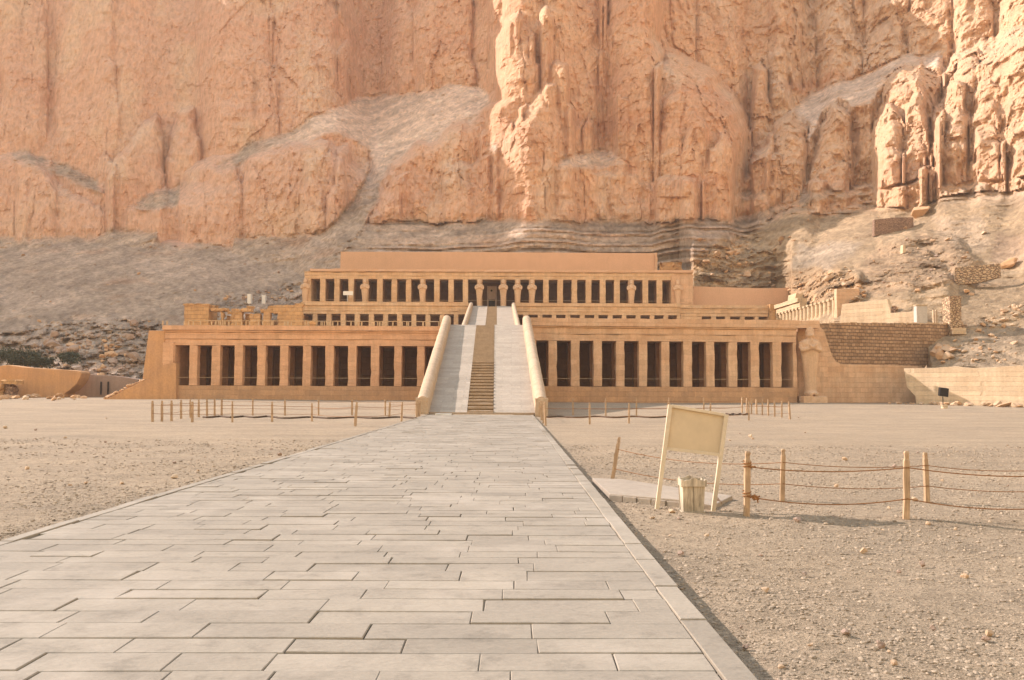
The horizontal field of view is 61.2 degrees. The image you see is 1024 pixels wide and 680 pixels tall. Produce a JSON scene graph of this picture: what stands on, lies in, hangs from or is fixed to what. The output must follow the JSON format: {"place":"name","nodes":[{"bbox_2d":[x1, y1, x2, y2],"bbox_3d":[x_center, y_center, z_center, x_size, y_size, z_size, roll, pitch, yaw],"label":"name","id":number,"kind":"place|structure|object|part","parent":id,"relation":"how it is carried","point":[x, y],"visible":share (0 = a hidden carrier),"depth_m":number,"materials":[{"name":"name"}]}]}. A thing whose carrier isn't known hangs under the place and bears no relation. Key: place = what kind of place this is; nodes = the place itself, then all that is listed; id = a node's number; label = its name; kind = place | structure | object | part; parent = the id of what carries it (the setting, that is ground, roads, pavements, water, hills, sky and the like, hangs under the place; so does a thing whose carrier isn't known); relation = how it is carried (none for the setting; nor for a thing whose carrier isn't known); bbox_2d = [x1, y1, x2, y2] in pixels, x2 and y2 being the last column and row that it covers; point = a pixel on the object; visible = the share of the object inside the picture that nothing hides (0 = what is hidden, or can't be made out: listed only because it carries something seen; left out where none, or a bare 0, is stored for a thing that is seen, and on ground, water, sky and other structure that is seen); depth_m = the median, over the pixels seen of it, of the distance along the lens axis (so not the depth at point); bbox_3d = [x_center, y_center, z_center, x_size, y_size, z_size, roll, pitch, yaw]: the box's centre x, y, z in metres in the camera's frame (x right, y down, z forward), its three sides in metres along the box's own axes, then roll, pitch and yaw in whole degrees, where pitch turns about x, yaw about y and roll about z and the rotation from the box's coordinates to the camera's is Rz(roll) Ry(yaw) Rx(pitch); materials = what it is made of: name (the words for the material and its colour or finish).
{"place":"outdoors","nodes":[
{"label":"outdoors","id":0,"kind":"place"},
{"bbox_2d":[340,252,682,269],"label":"wall","id":1,"kind":"structure","parent":0,"point":[498,260],"depth_m":151.04,"materials":[{"name":"stone"}]},
{"bbox_2d":[0,0,1023,379],"bbox_3d":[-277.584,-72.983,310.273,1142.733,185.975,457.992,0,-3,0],"label":"cliffs","id":2,"kind":"structure","parent":0,"point":[218,144],"depth_m":175.10,"materials":[{"name":"stone"}]},
{"bbox_2d":[0,345,38,364],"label":"dry bush","id":3,"kind":"object","parent":2,"relation":"on","point":[10,354],"visible":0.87,"depth_m":104.40,"materials":[{"name":"green plant"}]},
{"bbox_2d":[2,349,44,366],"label":"dry bush","id":4,"kind":"object","parent":2,"relation":"on","point":[31,355],"visible":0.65,"depth_m":104.81,"materials":[{"name":"green plant"}]},
{"bbox_2d":[22,355,55,367],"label":"dry bush","id":5,"kind":"object","parent":2,"relation":"on","point":[42,362],"visible":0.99,"depth_m":104.70,"materials":[{"name":"green plant"}]},
{"bbox_2d":[45,340,61,347],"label":"boulder","id":6,"kind":"object","parent":2,"relation":"on","point":[55,343],"visible":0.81,"depth_m":126.88,"materials":[{"name":"stone"}]},
{"bbox_2d":[50,330,59,337],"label":"boulder","id":7,"kind":"object","parent":2,"relation":"on","point":[54,334],"visible":1,"depth_m":131.52,"materials":[{"name":"stone"}]},
{"bbox_2d":[49,350,83,365],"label":"dry bush","id":8,"kind":"object","parent":2,"relation":"on","point":[70,357],"visible":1,"depth_m":104.68,"materials":[{"name":"green plant"}]},
{"bbox_2d":[66,345,78,351],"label":"boulder","id":9,"kind":"object","parent":2,"relation":"on","point":[74,348],"visible":0.9,"depth_m":122.98,"materials":[{"name":"stone"}]},
{"bbox_2d":[66,342,80,348],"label":"boulder","id":10,"kind":"object","parent":2,"relation":"on","point":[69,344],"visible":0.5,"depth_m":126.54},
{"bbox_2d":[71,365,82,370],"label":"boulder","id":11,"kind":"object","parent":2,"relation":"on","point":[79,368],"visible":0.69,"depth_m":118.49,"materials":[{"name":"stone"}]},
{"bbox_2d":[107,357,118,364],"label":"boulder","id":12,"kind":"object","parent":2,"relation":"on","point":[113,360],"visible":1,"depth_m":122.51,"materials":[{"name":"stone"}]},
{"bbox_2d":[111,351,117,356],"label":"stone block","id":13,"kind":"object","parent":2,"relation":"on","point":[113,353],"depth_m":124.20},
{"bbox_2d":[115,349,127,355],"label":"boulder","id":14,"kind":"object","parent":2,"relation":"on","point":[120,352],"visible":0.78,"depth_m":125.47,"materials":[{"name":"stone"}]},
{"bbox_2d":[125,333,134,339],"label":"boulder","id":15,"kind":"object","parent":2,"relation":"on","point":[129,336],"visible":1,"depth_m":131.29,"materials":[{"name":"stone"}]},
{"bbox_2d":[126,352,139,360],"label":"boulder","id":16,"kind":"object","parent":2,"relation":"on","point":[135,356],"visible":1,"depth_m":123.86,"materials":[{"name":"stone"}]},
{"bbox_2d":[130,319,138,326],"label":"boulder","id":17,"kind":"object","parent":2,"relation":"on","point":[134,322],"visible":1,"depth_m":135.20,"materials":[{"name":"stone"}]},
{"bbox_2d":[247,294,251,303],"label":"white box","id":18,"kind":"object","parent":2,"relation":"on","point":[249,298],"visible":1,"depth_m":149.79,"materials":[{"name":"paint"}]},
{"bbox_2d":[262,295,266,303],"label":"white box","id":19,"kind":"object","parent":2,"relation":"on","point":[264,298],"visible":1,"depth_m":151.64,"materials":[{"name":"paint"}]},
{"bbox_2d":[725,250,733,254],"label":"boulder","id":20,"kind":"object","parent":2,"relation":"on","point":[730,252],"visible":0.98,"depth_m":149.80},
{"bbox_2d":[693,286,788,304],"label":"wall","id":21,"kind":"structure","parent":2,"relation":"on","point":[729,296],"depth_m":141.65,"materials":[{"name":"stone"}]},
{"bbox_2d":[742,270,750,276],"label":"boulder","id":22,"kind":"object","parent":2,"relation":"on","point":[747,273],"visible":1,"depth_m":147.23,"materials":[{"name":"stone"}]},
{"bbox_2d":[774,289,858,320],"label":"side colonnade","id":23,"kind":"object","parent":2,"relation":"on","point":[794,305],"visible":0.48,"depth_m":119.81,"materials":[{"name":"stone"}]},
{"bbox_2d":[823,275,833,281],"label":"rubble stone","id":24,"kind":"object","parent":2,"relation":"on","point":[827,278],"visible":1,"depth_m":122.00,"materials":[{"name":"stone"}]},
{"bbox_2d":[840,299,913,322],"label":"terrace wall","id":25,"kind":"structure","parent":2,"relation":"on","point":[882,311],"depth_m":103.27,"materials":[{"name":"stone"}]},
{"bbox_2d":[900,244,905,253],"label":"fieldstone wall","id":26,"kind":"structure","parent":2,"relation":"on","point":[902,249],"depth_m":119.19,"materials":[{"name":"stone"}]},
{"bbox_2d":[911,206,930,218],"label":"boulder","id":27,"kind":"object","parent":2,"relation":"on","point":[916,212],"visible":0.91,"depth_m":134.94,"materials":[{"name":"stone"}]},
{"bbox_2d":[930,349,935,356],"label":"boulder","id":28,"kind":"object","parent":2,"relation":"on","point":[932,352],"visible":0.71,"depth_m":93.04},
{"bbox_2d":[932,310,934,322],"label":"short post","id":29,"kind":"object","parent":2,"relation":"on","point":[933,315],"visible":0.53,"depth_m":98.35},
{"bbox_2d":[935,310,937,322],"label":"short post","id":30,"kind":"object","parent":2,"relation":"on","point":[936,320],"visible":0.53,"depth_m":98.37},
{"bbox_2d":[933,343,941,349],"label":"boulder","id":31,"kind":"object","parent":2,"relation":"on","point":[937,346],"visible":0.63,"depth_m":93.22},
{"bbox_2d":[935,351,943,359],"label":"boulder","id":32,"kind":"object","parent":2,"relation":"on","point":[939,355],"visible":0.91,"depth_m":91.74,"materials":[{"name":"stone"}]},
{"bbox_2d":[942,351,954,359],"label":"boulder","id":33,"kind":"object","parent":2,"relation":"on","point":[947,355],"visible":1,"depth_m":91.08,"materials":[{"name":"stone"}]},
{"bbox_2d":[941,346,957,352],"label":"boulder","id":34,"kind":"object","parent":2,"relation":"on","point":[948,349],"visible":0.9,"depth_m":92.22,"materials":[{"name":"stone"}]},
{"bbox_2d":[942,295,966,334],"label":"brick pier","id":35,"kind":"structure","parent":2,"relation":"on","point":[951,312],"depth_m":96.17,"materials":[{"name":"stone"}]},
{"bbox_2d":[955,263,1000,284],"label":"fieldstone wall","id":36,"kind":"structure","parent":2,"relation":"on","point":[975,274],"depth_m":105.75,"materials":[{"name":"stone"}]},
{"bbox_2d":[1000,257,1017,268],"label":"boulder","id":37,"kind":"object","parent":2,"relation":"on","point":[1009,262],"visible":0.9,"depth_m":108.86,"materials":[{"name":"stone"}]},
{"bbox_2d":[0,397,1023,679],"bbox_3d":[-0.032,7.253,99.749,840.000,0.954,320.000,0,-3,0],"label":"ground","id":38,"kind":"structure","parent":0,"point":[842,427],"depth_m":16.35,"materials":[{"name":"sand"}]},
{"bbox_2d":[0,395,9,398],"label":"rubble stone","id":39,"kind":"object","parent":38,"relation":"on","point":[5,396],"visible":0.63,"depth_m":84.41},
{"bbox_2d":[0,379,23,394],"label":"ruined block","id":40,"kind":"structure","parent":38,"relation":"on","point":[8,387],"depth_m":94.94,"materials":[{"name":"stone"}]},
{"bbox_2d":[0,365,90,397],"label":"mud wall","id":41,"kind":"structure","parent":38,"relation":"on","point":[44,382],"depth_m":97.91,"materials":[{"name":"paint"}]},
{"bbox_2d":[74,375,138,396],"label":"mud wall","id":42,"kind":"structure","parent":38,"relation":"on","point":[99,385],"depth_m":100.85,"materials":[{"name":"brown"}]},
{"bbox_2d":[161,399,215,421],"bbox_3d":[-18.690,4.053,50.006,0.698,1.248,8.867,0,-3,-3],"label":"rope fence","id":43,"kind":"object","parent":38,"relation":"on","point":[171,411],"visible":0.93,"depth_m":50.10,"materials":[{"name":"brown wood"}]},
{"bbox_2d":[0,415,426,545],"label":"kerb strip","id":44,"kind":"object","parent":38,"relation":"on","point":[30,534],"visible":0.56,"depth_m":13.09,"materials":[{"name":"stone"}]},
{"bbox_2d":[203,415,277,417],"bbox_3d":[-16.131,4.596,51.882,4.472,0.127,1.732,1,-3,-5],"label":"hose","id":45,"kind":"object","parent":38,"relation":"on","point":[239,416],"visible":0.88,"depth_m":51.63,"materials":[{"name":"rubber"}]},
{"bbox_2d":[106,325,439,399],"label":"stone portico","id":46,"kind":"structure","parent":38,"relation":"on","point":[287,362],"depth_m":87.10,"materials":[{"name":"stone"}]},
{"bbox_2d":[183,303,307,325],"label":"ruined chapel","id":47,"kind":"structure","parent":46,"relation":"on","point":[294,314],"depth_m":131.57,"materials":[{"name":"stone"}]},
{"bbox_2d":[162,320,440,325],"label":"balustrade","id":48,"kind":"object","parent":46,"relation":"on","point":[311,323],"visible":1,"depth_m":87.48,"materials":[{"name":"stone"}]},
{"bbox_2d":[301,302,468,325],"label":"colonnade","id":49,"kind":"object","parent":46,"relation":"on","point":[318,312],"visible":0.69,"depth_m":136.48,"materials":[{"name":"stone"}]},
{"bbox_2d":[300,278,309,300],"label":"royal statue","id":50,"kind":"object","parent":49,"relation":"on","point":[304,286],"visible":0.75,"depth_m":139.12,"materials":[{"name":"stone"}]},
{"bbox_2d":[343,291,352,301],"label":"terrace notice","id":51,"kind":"object","parent":49,"relation":"on","point":[347,293],"visible":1,"depth_m":136.92,"materials":[{"name":"white paint"}]},
{"bbox_2d":[360,279,369,301],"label":"royal statue","id":52,"kind":"object","parent":49,"relation":"on","point":[364,287],"visible":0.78,"depth_m":139.12,"materials":[{"name":"stone"}]},
{"bbox_2d":[418,279,426,301],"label":"royal statue","id":53,"kind":"object","parent":49,"relation":"on","point":[422,287],"visible":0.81,"depth_m":139.11,"materials":[{"name":"stone"}]},
{"bbox_2d":[151,401,402,425],"bbox_3d":[-12.286,3.679,43.386,12.898,1.302,6.380,0,-3,0],"label":"rope fence","id":54,"kind":"object","parent":38,"relation":"on","point":[232,405],"visible":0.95,"depth_m":44.98,"materials":[{"name":"brown wood"}]},
{"bbox_2d":[221,398,417,415],"bbox_3d":[-12.118,4.314,54.935,12.495,1.240,1.119,0,-3,0],"label":"rope fence","id":55,"kind":"object","parent":38,"relation":"on","point":[222,408],"visible":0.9,"depth_m":54.83,"materials":[{"name":"brown wood"}]},
{"bbox_2d":[276,416,416,418],"bbox_3d":[-9.705,4.563,50.954,8.170,0.128,1.904,1,-3,-5],"label":"hose","id":56,"kind":"object","parent":38,"relation":"on","point":[343,417],"visible":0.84,"depth_m":50.66,"materials":[{"name":"rubber"}]},
{"bbox_2d":[0,415,720,679],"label":"causeway","id":57,"kind":"structure","parent":38,"relation":"on","point":[221,579],"depth_m":7.74,"materials":[{"name":"stone"}]},
{"bbox_2d":[435,413,451,414],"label":"stone slab","id":58,"kind":"structure","parent":57,"relation":"on","point":[443,413],"depth_m":57.58,"materials":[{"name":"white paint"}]},
{"bbox_2d":[388,401,420,416],"bbox_3d":[-6.334,4.300,53.230,0.863,1.119,2.705,-2,-4,39],"label":"rope fence","id":59,"kind":"object","parent":38,"relation":"on","point":[389,411],"visible":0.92,"depth_m":53.20,"materials":[{"name":"brown wood"}]},
{"bbox_2d":[415,315,547,416],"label":"stone ramp","id":60,"kind":"structure","parent":38,"relation":"on","point":[483,369],"depth_m":67.70,"materials":[{"name":"stone"}]},
{"bbox_2d":[546,415,665,417],"bbox_3d":[6.236,5.040,56.875,8.137,0.135,1.576,1,-3,-5],"label":"hose","id":61,"kind":"object","parent":38,"relation":"on","point":[604,416],"visible":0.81,"depth_m":56.53,"materials":[{"name":"rubber"}]},
{"bbox_2d":[531,415,757,679],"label":"kerb strip","id":62,"kind":"object","parent":38,"relation":"on","point":[723,659],"visible":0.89,"depth_m":7.16,"materials":[{"name":"stone"}]},
{"bbox_2d":[572,398,742,415],"bbox_3d":[10.845,4.732,60.678,13.257,1.409,2.398,1,-3,-16],"label":"rope fence","id":63,"kind":"object","parent":38,"relation":"on","point":[669,401],"visible":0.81,"depth_m":60.06,"materials":[{"name":"brown wood"}]},
{"bbox_2d":[544,401,790,425],"bbox_3d":[9.801,4.242,50.068,19.507,1.372,1.322,2,-4,-34],"label":"rope fence","id":64,"kind":"object","parent":38,"relation":"on","point":[629,416],"visible":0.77,"depth_m":48.41,"materials":[{"name":"brown wood"}]},
{"bbox_2d":[530,317,819,402],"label":"stone portico","id":65,"kind":"structure","parent":38,"relation":"on","point":[623,360],"depth_m":88.19,"materials":[{"name":"stone"}]},
{"bbox_2d":[462,302,519,324],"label":"stone ramp","id":66,"kind":"structure","parent":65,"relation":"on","point":[491,315],"depth_m":121.30,"materials":[{"name":"stone"}]},
{"bbox_2d":[515,303,680,324],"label":"colonnade","id":67,"kind":"object","parent":65,"relation":"on","point":[609,310],"visible":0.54,"depth_m":136.47,"materials":[{"name":"stone"}]},
{"bbox_2d":[513,279,522,302],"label":"royal statue","id":68,"kind":"object","parent":67,"relation":"on","point":[517,288],"visible":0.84,"depth_m":139.11,"materials":[{"name":"stone"}]},
{"bbox_2d":[527,279,536,302],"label":"royal statue","id":69,"kind":"object","parent":67,"relation":"on","point":[531,287],"visible":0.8,"depth_m":139.10,"materials":[{"name":"stone"}]},
{"bbox_2d":[627,280,635,302],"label":"royal statue","id":70,"kind":"object","parent":67,"relation":"on","point":[631,288],"visible":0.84,"depth_m":139.11,"materials":[{"name":"stone"}]},
{"bbox_2d":[673,280,682,302],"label":"royal statue","id":71,"kind":"object","parent":67,"relation":"on","point":[677,288],"visible":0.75,"depth_m":139.12,"materials":[{"name":"stone"}]},
{"bbox_2d":[676,475,706,512],"bbox_3d":[2.751,2.366,13.291,0.387,0.540,0.400,0,-3,0],"label":"litter bin","id":72,"kind":"object","parent":38,"relation":"on","point":[691,490],"visible":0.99,"depth_m":13.12,"materials":[{"name":"brown wood"}]},
{"bbox_2d":[655,404,728,510],"bbox_3d":[2.800,1.872,13.533,1.157,1.724,0.086,0,-3,3],"label":"notice board","id":73,"kind":"object","parent":38,"relation":"on","point":[693,430],"visible":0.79,"depth_m":13.55,"materials":[{"name":"beige paint"}]},
{"bbox_2d":[726,413,747,414],"bbox_3d":[15.885,5.199,60.813,1.749,0.145,1.561,0,-3,0],"label":"hose","id":74,"kind":"object","parent":38,"relation":"on","point":[736,414],"visible":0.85,"depth_m":60.68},
{"bbox_2d":[746,398,782,416],"bbox_3d":[17.558,4.714,59.871,0.514,1.390,4.431,1,-3,-16],"label":"rope fence","id":75,"kind":"object","parent":38,"relation":"on","point":[781,407],"visible":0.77,"depth_m":60.35,"materials":[{"name":"brown wood"}]},
{"bbox_2d":[761,587,768,592],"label":"stone","id":76,"kind":"object","parent":38,"relation":"on","point":[765,589],"visible":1,"depth_m":8.01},
{"bbox_2d":[797,327,827,402],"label":"colossal statue","id":77,"kind":"object","parent":38,"relation":"on","point":[810,347],"visible":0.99,"depth_m":87.99,"materials":[{"name":"stone"}]},
{"bbox_2d":[611,437,1023,501],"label":"rope fence","id":78,"kind":"object","parent":38,"relation":"on","point":[926,484],"visible":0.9,"depth_m":14.65,"materials":[{"name":"brown wood"}]},
{"bbox_2d":[841,629,848,634],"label":"stone","id":79,"kind":"object","parent":38,"relation":"on","point":[845,631],"visible":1,"depth_m":6.64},
{"bbox_2d":[860,547,867,552],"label":"stone","id":80,"kind":"object","parent":38,"relation":"on","point":[863,550],"visible":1,"depth_m":10.36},
{"bbox_2d":[876,640,884,648],"bbox_3d":[2.707,2.239,6.371,0.072,0.054,0.059,3,-4,-43],"label":"stone","id":81,"kind":"object","parent":38,"relation":"on","point":[880,645],"visible":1,"depth_m":6.35,"materials":[{"name":"stone"}]},
{"bbox_2d":[795,322,966,402],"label":"retaining wall","id":82,"kind":"structure","parent":38,"relation":"on","point":[864,362],"depth_m":92.61,"materials":[{"name":"stone"}]},
{"bbox_2d":[913,305,927,322],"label":"utility cabinet","id":83,"kind":"object","parent":82,"relation":"on","point":[920,313],"visible":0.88,"depth_m":95.83,"materials":[{"name":"white paint"}]},
{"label":"door panel","id":84,"kind":"part","parent":83,"relation":"part of","materials":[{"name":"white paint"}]},
{"bbox_2d":[742,451,1023,519],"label":"rope fence","id":85,"kind":"object","parent":38,"relation":"on","point":[748,466],"visible":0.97,"depth_m":12.73,"materials":[{"name":"brown wood"}]},
{"bbox_2d":[890,659,897,664],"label":"stone","id":86,"kind":"object","parent":38,"relation":"on","point":[893,661],"visible":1,"depth_m":5.93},
{"bbox_2d":[938,387,948,408],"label":"floodlight","id":87,"kind":"object","parent":38,"relation":"on","point":[943,392],"visible":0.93,"depth_m":73.32,"materials":[{"name":"black metal"}]},
{"bbox_2d":[904,365,1023,406],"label":"boundary wall","id":88,"kind":"structure","parent":38,"relation":"on","point":[979,386],"depth_m":82.70,"materials":[{"name":"stone"}]},
{"bbox_2d":[960,573,968,577],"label":"stone","id":89,"kind":"object","parent":38,"relation":"on","point":[964,575],"visible":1,"depth_m":8.97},
{"bbox_2d":[981,636,990,640],"bbox_3d":[3.679,2.313,6.720,0.073,0.036,0.064,-13,-27,31],"label":"stone","id":90,"kind":"object","parent":38,"relation":"on","point":[985,638],"visible":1,"depth_m":6.70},
{"bbox_2d":[985,630,993,636],"bbox_3d":[3.781,2.320,6.864,0.061,0.054,0.058,1,-3,-5],"label":"stone","id":91,"kind":"object","parent":38,"relation":"on","point":[989,633],"visible":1,"depth_m":6.84,"materials":[{"name":"stone"}]},
{"bbox_2d":[996,402,1010,406],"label":"stone block","id":92,"kind":"object","parent":38,"relation":"on","point":[1006,404],"depth_m":77.84,"materials":[{"name":"stone"}]},
{"bbox_2d":[592,478,731,509],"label":"side path","id":93,"kind":"structure","parent":0,"point":[619,487],"depth_m":15.09,"materials":[{"name":"stone"}]},
{"bbox_2d":[609,495,622,501],"bbox_3d":[1.755,2.693,14.527,0.244,0.180,0.080,-2,-4,35],"label":"kerb stone","id":94,"kind":"object","parent":93,"relation":"on","point":[616,498],"visible":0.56,"depth_m":14.49,"materials":[{"name":"stone"}]},
{"bbox_2d":[623,496,636,502],"bbox_3d":[1.964,2.688,14.369,0.244,0.174,0.080,-2,-4,35],"label":"kerb stone","id":95,"kind":"object","parent":93,"relation":"on","point":[630,499],"visible":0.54,"depth_m":14.33,"materials":[{"name":"stone"}]},
{"bbox_2d":[637,498,650,504],"bbox_3d":[2.184,2.683,14.227,0.244,0.168,0.080,-2,-4,35],"label":"kerb stone","id":96,"kind":"object","parent":93,"relation":"on","point":[644,501],"visible":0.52,"depth_m":14.20,"materials":[{"name":"stone"}]},
{"bbox_2d":[652,499,665,505],"bbox_3d":[2.393,2.678,14.069,0.244,0.162,0.080,-2,-4,35],"label":"kerb stone","id":97,"kind":"object","parent":93,"relation":"on","point":[662,502],"visible":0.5,"depth_m":14.01,"materials":[{"name":"stone"}]},
{"bbox_2d":[667,501,678,506],"bbox_3d":[2.613,2.674,13.927,0.244,0.156,0.080,-2,-4,35],"label":"kerb stone","id":98,"kind":"object","parent":93,"relation":"on","point":[672,504],"visible":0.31,"depth_m":13.90,"materials":[{"name":"stone"}]},
{"bbox_2d":[872,217,913,236],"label":"fieldstone wall","id":99,"kind":"structure","parent":0,"point":[884,226],"depth_m":133.16,"materials":[{"name":"stone"}]},
{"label":"terrace floor","id":100,"kind":"structure","parent":0,"visible":0},
{"bbox_2d":[303,268,693,305],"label":"colonnade","id":101,"kind":"object","parent":100,"relation":"on","point":[552,285],"visible":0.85,"depth_m":139.83,"materials":[{"name":"stone"}]},
{"bbox_2d":[475,279,483,305],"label":"royal statue","id":102,"kind":"object","parent":101,"relation":"on","point":[479,287],"visible":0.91,"depth_m":139.11,"materials":[{"name":"stone"}]},
{"bbox_2d":[487,286,496,305],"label":"granite portal","id":103,"kind":"object","parent":101,"relation":"on","point":[491,292],"visible":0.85,"depth_m":143.11,"materials":[{"name":"brown stone"}]},
{"bbox_2d":[489,301,494,305],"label":"door","id":104,"kind":"structure","parent":103,"relation":"in","point":[491,303],"depth_m":143.60,"materials":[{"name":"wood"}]},
{"bbox_2d":[498,279,507,305],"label":"royal statue","id":105,"kind":"object","parent":101,"relation":"on","point":[503,287],"visible":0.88,"depth_m":139.10,"materials":[{"name":"stone"}]},
{"bbox_2d":[680,304,775,319],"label":"end colonnade","id":106,"kind":"object","parent":100,"relation":"on","point":[746,312],"visible":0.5,"depth_m":136.71,"materials":[{"name":"stone"}]}
]}

